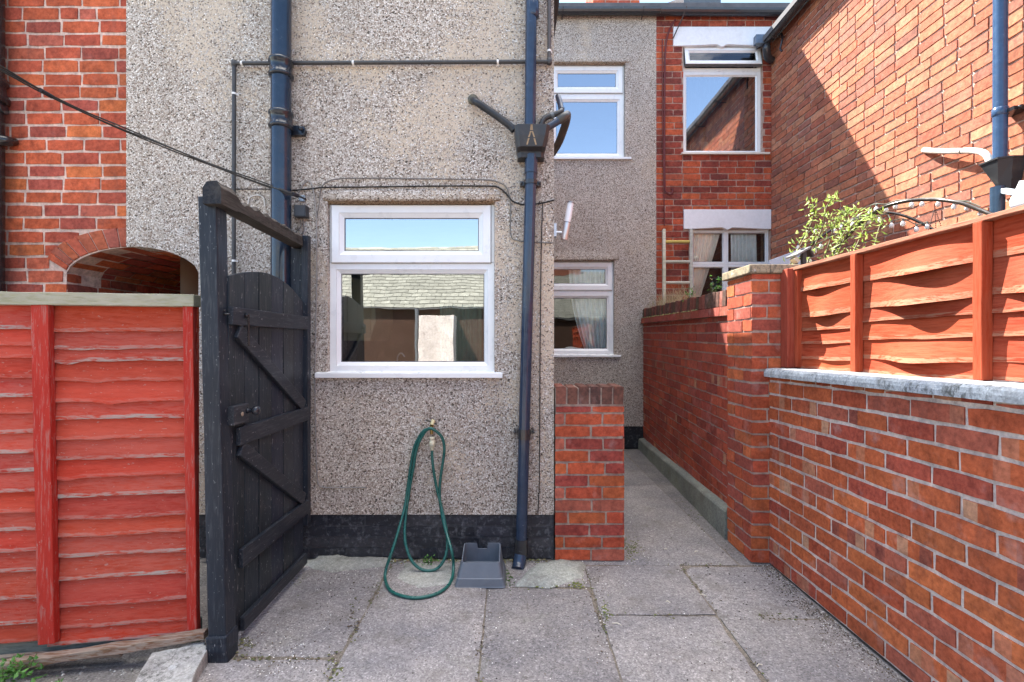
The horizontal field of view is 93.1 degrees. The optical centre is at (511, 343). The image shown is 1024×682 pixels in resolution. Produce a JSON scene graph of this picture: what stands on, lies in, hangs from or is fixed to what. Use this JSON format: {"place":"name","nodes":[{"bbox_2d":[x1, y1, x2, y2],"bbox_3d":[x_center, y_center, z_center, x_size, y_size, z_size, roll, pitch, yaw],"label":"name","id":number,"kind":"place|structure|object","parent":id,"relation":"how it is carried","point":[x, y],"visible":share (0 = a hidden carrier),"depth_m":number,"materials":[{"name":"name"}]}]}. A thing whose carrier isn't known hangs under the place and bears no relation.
{"place":"outdoors","nodes":[
{"label":"outdoors","id":0,"kind":"place"},
{"bbox_2d":[1,515,207,681],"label":"ground","id":1,"kind":"structure","parent":0,"point":[96,670],"depth_m":2.00,"materials":[{"name":"concrete"}]},
{"bbox_2d":[0,653,47,681],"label":"weed","id":2,"kind":"object","parent":1,"relation":"on","point":[12,671],"visible":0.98,"depth_m":1.87,"materials":[{"name":"green plant"}]},
{"bbox_2d":[0,649,122,659],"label":"timber scrap","id":3,"kind":"object","parent":1,"relation":"on","point":[5,656],"visible":0.2,"depth_m":1.98,"materials":[{"name":"brown wood"}]},
{"bbox_2d":[0,291,201,654],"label":"red fence","id":4,"kind":"object","parent":1,"relation":"on","point":[99,468],"visible":0.98,"depth_m":2.02,"materials":[{"name":"paint"}]},
{"bbox_2d":[0,628,207,669],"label":"timber plank","id":5,"kind":"object","parent":1,"relation":"on","point":[108,649],"visible":0.88,"depth_m":1.97,"materials":[{"name":"brown wood"}]},
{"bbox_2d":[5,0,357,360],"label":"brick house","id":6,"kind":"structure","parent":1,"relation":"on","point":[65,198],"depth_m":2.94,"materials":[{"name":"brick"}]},
{"bbox_2d":[0,0,18,291],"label":"soil pipe","id":7,"kind":"object","parent":6,"relation":"attached to","point":[5,104],"visible":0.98,"depth_m":2.87,"materials":[{"name":"blue paint"}]},
{"bbox_2d":[768,247,804,263],"bbox_3d":[3.125,0.085,5.325,0.604,2.430,0.050,0,0,0],"label":"white board","id":8,"kind":"object","parent":1,"relation":"on","point":[778,260],"visible":0.12,"depth_m":5.30,"materials":[{"name":"plastic"}]},
{"bbox_2d":[656,0,1023,304],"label":"brick house","id":9,"kind":"structure","parent":1,"relation":"on","point":[863,103],"depth_m":4.96,"materials":[{"name":"red brick"}]},
{"bbox_2d":[662,19,675,225],"bbox_3d":[1.939,-2.727,5.985,0.177,2.556,0.022,0,0,0],"label":"cable conduit","id":10,"kind":"object","parent":9,"relation":"attached to","point":[664,170],"visible":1,"depth_m":5.98,"materials":[{"name":"plastic"}]},
{"bbox_2d":[701,129,707,150],"bbox_3d":[2.443,-2.558,6.150,0.086,0.310,0.084,0,0,0],"label":"bottle","id":11,"kind":"object","parent":9,"relation":"in","point":[704,143],"visible":0.81,"depth_m":6.12,"materials":[{"name":"brown plastic"}]},
{"bbox_2d":[694,234,719,296],"bbox_3d":[2.449,-0.932,6.130,0.380,0.912,0.077,0,0,0],"label":"curtain","id":12,"kind":"object","parent":9,"relation":"hanging from","point":[705,245],"visible":0.69,"depth_m":6.13,"materials":[{"name":"fabric"}]},
{"bbox_2d":[685,67,744,150],"bbox_3d":[2.617,-3.020,6.450,0.944,1.373,0.078,0,0,0],"label":"window pane","id":13,"kind":"structure","parent":9,"relation":"in","point":[715,108],"depth_m":6.45,"materials":[{"name":"glass"}]},
{"bbox_2d":[681,48,769,154],"bbox_3d":[2.637,-3.022,6.040,1.084,1.373,0.140,0,0,0],"label":"window","id":14,"kind":"structure","parent":9,"relation":"in","point":[688,73],"depth_m":6.06,"materials":[{"name":"white plastic"}]},
{"bbox_2d":[693,230,767,294],"bbox_3d":[2.709,-0.947,6.070,0.999,0.984,0.080,0,0,0],"label":"window","id":15,"kind":"structure","parent":9,"relation":"in","point":[724,265],"depth_m":6.06,"materials":[{"name":"white plastic"}]},
{"bbox_2d":[731,234,756,270],"bbox_3d":[2.923,-0.932,6.130,0.327,0.912,0.079,0,0,0],"label":"curtain","id":16,"kind":"object","parent":9,"relation":"hanging from","point":[743,248],"visible":0.45,"depth_m":6.13,"materials":[{"name":"fabric"}]},
{"bbox_2d":[796,198,991,263],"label":"garden arch","id":17,"kind":"structure","parent":9,"relation":"attached to","point":[974,207],"depth_m":3.09,"materials":[{"name":"blue paint"}]},
{"bbox_2d":[783,190,890,263],"bbox_3d":[2.213,-0.766,3.346,0.649,0.690,0.798,0,0,21],"label":"climbing vine","id":18,"kind":"object","parent":17,"relation":"attached to","point":[847,211],"visible":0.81,"depth_m":3.40,"materials":[{"name":"green plant"}]},
{"bbox_2d":[800,197,980,248],"bbox_3d":[2.436,-0.805,3.300,0.786,0.316,1.177,0,0,27],"label":"string light cable","id":19,"kind":"object","parent":17,"relation":"attached to","point":[889,216],"visible":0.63,"depth_m":3.45,"materials":[{"name":"black plastic"}]},
{"bbox_2d":[889,220,893,227],"bbox_3d":[2.780,-0.872,3.550,0.032,0.056,0.032,0,0,0],"label":"light bulb","id":20,"kind":"object","parent":19,"relation":"attached to","point":[891,224],"visible":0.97,"depth_m":3.54,"materials":[{"name":"white glass"}]},
{"bbox_2d":[914,224,918,231],"bbox_3d":[2.919,-0.831,3.500,0.032,0.055,0.032,0,0,0],"label":"light bulb","id":21,"kind":"object","parent":19,"relation":"attached to","point":[916,228],"visible":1,"depth_m":3.49,"materials":[{"name":"white glass"}]},
{"bbox_2d":[928,203,940,229],"bbox_3d":[2.621,-0.684,3.000,0.250,0.358,0.250,0,0,0],"label":"hanging basket","id":22,"kind":"object","parent":17,"relation":"hanging from","point":[935,217],"visible":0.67,"depth_m":3.00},
{"bbox_2d":[921,147,991,161],"bbox_3d":[3.138,-1.345,3.467,0.082,0.371,0.700,0,0,11],"label":"waste pipe","id":23,"kind":"object","parent":9,"relation":"attached to","point":[986,155],"visible":0.96,"depth_m":3.36,"materials":[{"name":"paint"}]},
{"bbox_2d":[978,0,1023,212],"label":"downpipe","id":24,"kind":"object","parent":9,"relation":"attached to","point":[1001,168],"visible":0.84,"depth_m":3.07,"materials":[{"name":"metal"}]},
{"bbox_2d":[1001,181,1023,207],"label":"security light","id":25,"kind":"object","parent":24,"relation":"attached to","point":[1017,198],"visible":0.91,"depth_m":2.79,"materials":[{"name":"white plastic"}]},
{"bbox_2d":[197,449,911,681],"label":"paving","id":26,"kind":"structure","parent":0,"point":[653,498],"depth_m":2.24,"materials":[{"name":"concrete"}]},
{"bbox_2d":[135,642,207,681],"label":"concrete slab","id":27,"kind":"object","parent":26,"relation":"on","point":[187,663],"depth_m":1.90,"materials":[{"name":"grey concrete"}]},
{"bbox_2d":[198,180,310,662],"bbox_3d":[-1.237,0.331,2.435,0.136,1.982,0.962,0,0,-1],"label":"timber gateway","id":28,"kind":"object","parent":26,"relation":"on","point":[218,202],"visible":0.95,"depth_m":1.99,"materials":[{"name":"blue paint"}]},
{"bbox_2d":[227,272,307,631],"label":"gate","id":29,"kind":"structure","parent":28,"relation":"attached to","point":[267,409],"depth_m":2.34,"materials":[{"name":"blue paint"}]},
{"bbox_2d":[305,555,391,572],"bbox_3d":[-0.985,1.289,2.855,0.515,0.030,0.223,0,0,11],"label":"cement patch","id":30,"kind":"object","parent":26,"relation":"on","point":[335,563],"visible":0.88,"depth_m":2.83,"materials":[{"name":"grey concrete"}]},
{"bbox_2d":[126,0,660,557],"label":"rendered house","id":31,"kind":"structure","parent":26,"relation":"on","point":[374,406],"depth_m":2.92,"materials":[{"name":"grey concrete"}]},
{"bbox_2d":[0,65,305,199],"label":"overhead cable","id":32,"kind":"object","parent":31,"relation":"attached to","point":[40,90],"visible":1,"depth_m":2.54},
{"bbox_2d":[231,188,269,189],"bbox_3d":[-1.573,-0.926,2.909,0.277,0.012,0.007,0,0,0],"label":"wall cable","id":33,"kind":"object","parent":31,"relation":"attached to","point":[250,189],"depth_m":2.91,"materials":[{"name":"black plastic"}]},
{"bbox_2d":[247,195,265,206],"bbox_3d":[-1.533,-0.859,2.915,0.110,0.072,0.010,0,0,0],"label":"cable loop","id":34,"kind":"object","parent":31,"relation":"attached to","point":[256,195],"visible":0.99,"depth_m":2.91,"materials":[{"name":"grey plastic"}]},
{"bbox_2d":[268,0,306,286],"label":"soil pipe","id":35,"kind":"object","parent":31,"relation":"attached to","point":[284,130],"visible":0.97,"depth_m":2.80,"materials":[{"name":"blue paint"}]},
{"bbox_2d":[294,205,308,234],"bbox_3d":[-1.264,-0.735,2.890,0.092,0.168,0.056,0,0,0],"label":"junction box","id":36,"kind":"object","parent":31,"relation":"attached to","point":[301,212],"visible":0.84,"depth_m":2.87,"materials":[{"name":"grey plastic"}]},
{"bbox_2d":[299,195,304,201],"bbox_3d":[-1.260,-0.872,2.913,0.036,0.036,0.011,0,0,0],"label":"cable bracket","id":37,"kind":"object","parent":31,"relation":"attached to","point":[301,200],"visible":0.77,"depth_m":2.91,"materials":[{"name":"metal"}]},
{"bbox_2d":[298,180,366,487],"bbox_3d":[-1.075,-0.056,2.909,0.413,1.848,0.008,0,0,0],"label":"wall cable","id":38,"kind":"object","parent":31,"relation":"attached to","point":[315,339],"depth_m":2.91,"materials":[{"name":"black plastic"}]},
{"bbox_2d":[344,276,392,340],"bbox_3d":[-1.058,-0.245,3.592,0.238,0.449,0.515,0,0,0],"label":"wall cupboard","id":39,"kind":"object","parent":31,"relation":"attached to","point":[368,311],"depth_m":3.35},
{"bbox_2d":[347,300,370,337],"bbox_3d":[-1.053,-0.170,3.342,0.165,0.260,0.014,0,0,0],"label":"door panel","id":40,"kind":"structure","parent":39,"relation":"in","point":[358,311],"depth_m":3.34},
{"bbox_2d":[231,0,551,273],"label":"overflow pipe","id":41,"kind":"object","parent":31,"relation":"attached to","point":[235,63],"visible":0.98,"depth_m":2.88,"materials":[{"name":"grey plastic"}]},
{"bbox_2d":[315,205,502,377],"bbox_3d":[-0.615,-0.327,2.948,1.121,1.064,0.113,0,0,0],"label":"window","id":42,"kind":"structure","parent":31,"relation":"in","point":[343,261],"depth_m":2.95,"materials":[{"name":"white plastic"}]},
{"bbox_2d":[292,185,554,204],"bbox_3d":[-0.529,-0.889,2.909,1.572,0.122,0.009,0,0,0],"label":"wall cable","id":43,"kind":"object","parent":31,"relation":"attached to","point":[421,186],"depth_m":2.90,"materials":[{"name":"black plastic"}]},
{"bbox_2d":[426,419,436,450],"bbox_3d":[-0.472,0.538,2.887,0.063,0.183,0.073,0,0,27],"label":"garden tap","id":44,"kind":"object","parent":31,"relation":"attached to","point":[432,439],"visible":0.93,"depth_m":2.86,"materials":[{"name":"metal"}]},
{"bbox_2d":[383,427,454,599],"bbox_3d":[-0.513,0.894,2.673,0.391,0.810,0.445,0,0,0],"label":"garden hose","id":45,"kind":"object","parent":44,"relation":"hanging from","point":[410,479],"visible":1,"depth_m":2.83,"materials":[{"name":"green rubber"}]},
{"bbox_2d":[317,178,553,243],"bbox_3d":[-0.461,-0.797,2.909,1.423,0.396,0.007,0,0,0],"label":"wall cable","id":46,"kind":"object","parent":31,"relation":"attached to","point":[436,179],"depth_m":2.91,"materials":[{"name":"grey plastic"}]},
{"bbox_2d":[468,94,513,132],"bbox_3d":[-0.118,-1.373,2.894,0.294,0.250,0.098,0,0,0],"label":"waste pipe","id":47,"kind":"object","parent":31,"relation":"attached to","point":[473,99],"visible":0.94,"depth_m":2.85,"materials":[{"name":"grey plastic"}]},
{"bbox_2d":[512,0,549,569],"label":"downpipe","id":48,"kind":"object","parent":31,"relation":"attached to","point":[531,137],"visible":0.99,"depth_m":2.83,"materials":[{"name":"metal"}]},
{"bbox_2d":[537,203,542,512],"bbox_3d":[0.171,0.085,2.909,0.035,1.866,0.006,0,0,0],"label":"wall cable","id":49,"kind":"object","parent":31,"relation":"attached to","point":[540,357],"depth_m":2.91,"materials":[{"name":"black plastic"}]},
{"bbox_2d":[539,94,564,123],"bbox_3d":[0.261,-1.411,2.933,0.118,0.299,0.233,0,0,38],"label":"waste pipe","id":50,"kind":"object","parent":31,"relation":"attached to","point":[551,115],"visible":0.87,"depth_m":2.88,"materials":[{"name":"grey plastic"}]},
{"bbox_2d":[547,110,570,155],"bbox_3d":[0.298,-1.329,3.079,0.169,0.188,0.531,0,0,10],"label":"waste pipe","id":51,"kind":"object","parent":31,"relation":"attached to","point":[563,119],"visible":0.89,"depth_m":3.02,"materials":[{"name":"grey plastic"}]},
{"bbox_2d":[554,201,573,240],"bbox_3d":[0.322,-0.762,3.020,0.135,0.242,0.060,0,0,0],"label":"wall lamp","id":52,"kind":"object","parent":31,"relation":"attached to","point":[564,232],"visible":0.98,"depth_m":3.00,"materials":[{"name":"metal"}]},
{"bbox_2d":[569,270,605,347],"bbox_3d":[0.985,-0.442,6.129,0.530,1.117,0.077,0,0,0],"label":"curtain","id":53,"kind":"object","parent":31,"relation":"hanging from","point":[590,316],"visible":0.73,"depth_m":6.13,"materials":[{"name":"fabric"}]},
{"bbox_2d":[554,262,620,356],"bbox_3d":[0.802,-0.433,6.038,1.085,1.200,0.125,0,0,0],"label":"window","id":54,"kind":"structure","parent":31,"relation":"in","point":[605,290],"depth_m":6.05,"materials":[{"name":"white plastic"}]},
{"bbox_2d":[554,65,631,159],"bbox_3d":[0.932,-2.874,6.038,1.085,1.200,0.125,0,0,0],"label":"window","id":55,"kind":"structure","parent":31,"relation":"in","point":[569,95],"depth_m":6.05,"materials":[{"name":"white plastic"}]},
{"bbox_2d":[397,563,453,587],"bbox_3d":[-0.473,1.297,2.726,0.347,0.014,0.309,0,0,0],"label":"cement patch","id":56,"kind":"object","parent":26,"relation":"on","point":[410,573],"visible":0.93,"depth_m":2.70,"materials":[{"name":"grey concrete"}]},
{"bbox_2d":[422,554,438,564],"bbox_3d":[-0.477,1.274,2.846,0.097,0.059,0.096,0,0,0],"label":"weed","id":57,"kind":"object","parent":26,"relation":"on","point":[427,561],"visible":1,"depth_m":2.86,"materials":[{"name":"green plant"}]},
{"bbox_2d":[26,510,904,681],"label":"grit","id":58,"kind":"object","parent":26,"relation":"on","point":[769,575],"visible":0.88,"depth_m":2.17,"materials":[{"name":"grey gravel"}]},
{"bbox_2d":[455,543,505,587],"bbox_3d":[-0.170,1.225,2.704,0.275,0.150,0.250,0,0,0],"label":"drain cover","id":59,"kind":"object","parent":26,"relation":"on","point":[482,567],"visible":1,"depth_m":2.61,"materials":[{"name":"grey plastic"}]},
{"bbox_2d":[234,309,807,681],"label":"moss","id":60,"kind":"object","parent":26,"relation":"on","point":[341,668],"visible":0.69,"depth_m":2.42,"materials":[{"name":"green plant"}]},
{"bbox_2d":[515,559,585,588],"bbox_3d":[0.224,1.292,2.745,0.483,0.025,0.270,0,0,-26],"label":"cement patch","id":61,"kind":"object","parent":26,"relation":"on","point":[553,573],"visible":1,"depth_m":2.70,"materials":[{"name":"grey concrete"}]},
{"bbox_2d":[554,383,623,560],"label":"brick pier","id":62,"kind":"structure","parent":26,"relation":"on","point":[588,472],"depth_m":2.90,"materials":[{"name":"red brick"}]},
{"bbox_2d":[638,290,727,539],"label":"alley wall","id":63,"kind":"structure","parent":26,"relation":"on","point":[682,446],"depth_m":4.11,"materials":[{"name":"red brick"}]},
{"bbox_2d":[662,229,692,304],"bbox_3d":[1.999,-0.198,5.840,0.412,2.400,0.224,0,0,0],"label":"ladder","id":64,"kind":"object","parent":63,"relation":"attached to","point":[665,261],"visible":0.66,"depth_m":5.88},
{"bbox_2d":[644,278,715,307],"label":"dry grass","id":65,"kind":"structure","parent":63,"relation":"on","point":[673,297],"depth_m":4.95,"materials":[{"name":"brown plant"}]},
{"bbox_2d":[682,286,695,301],"bbox_3d":[1.585,-0.439,4.324,0.119,0.131,0.088,0,0,32],"label":"weed","id":66,"kind":"object","parent":63,"relation":"on","point":[689,293],"visible":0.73,"depth_m":4.32,"materials":[{"name":"green plant"}]},
{"bbox_2d":[708,275,722,292],"bbox_3d":[1.563,-0.444,3.698,0.133,0.147,0.136,0,0,0],"label":"weed","id":67,"kind":"object","parent":63,"relation":"on","point":[716,286],"visible":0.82,"depth_m":3.70,"materials":[{"name":"green plant"}]},
{"bbox_2d":[722,264,799,562],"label":"brick pillar","id":68,"kind":"structure","parent":26,"relation":"on","point":[754,322],"depth_m":2.89,"materials":[{"name":"red brick"}]},
{"bbox_2d":[786,246,813,264],"bbox_3d":[1.809,-0.535,3.034,0.178,0.140,0.085,0,0,-23],"label":"solar lamp","id":69,"kind":"object","parent":68,"relation":"on","point":[804,253],"visible":0.98,"depth_m":3.01,"materials":[{"name":"grey plastic"}]},
{"bbox_2d":[764,368,1023,681],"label":"garden wall","id":70,"kind":"structure","parent":26,"relation":"on","point":[896,520],"depth_m":1.86,"materials":[{"name":"red brick"}]},
{"bbox_2d":[781,205,1023,381],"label":"orange fence","id":71,"kind":"object","parent":70,"relation":"on","point":[946,301],"visible":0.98,"depth_m":1.95,"materials":[{"name":"orange wood"}]},
{"bbox_2d":[559,0,791,2],"label":"sky","id":72,"kind":"structure","parent":0,"point":[560,1],"materials":[{"name":"white"}]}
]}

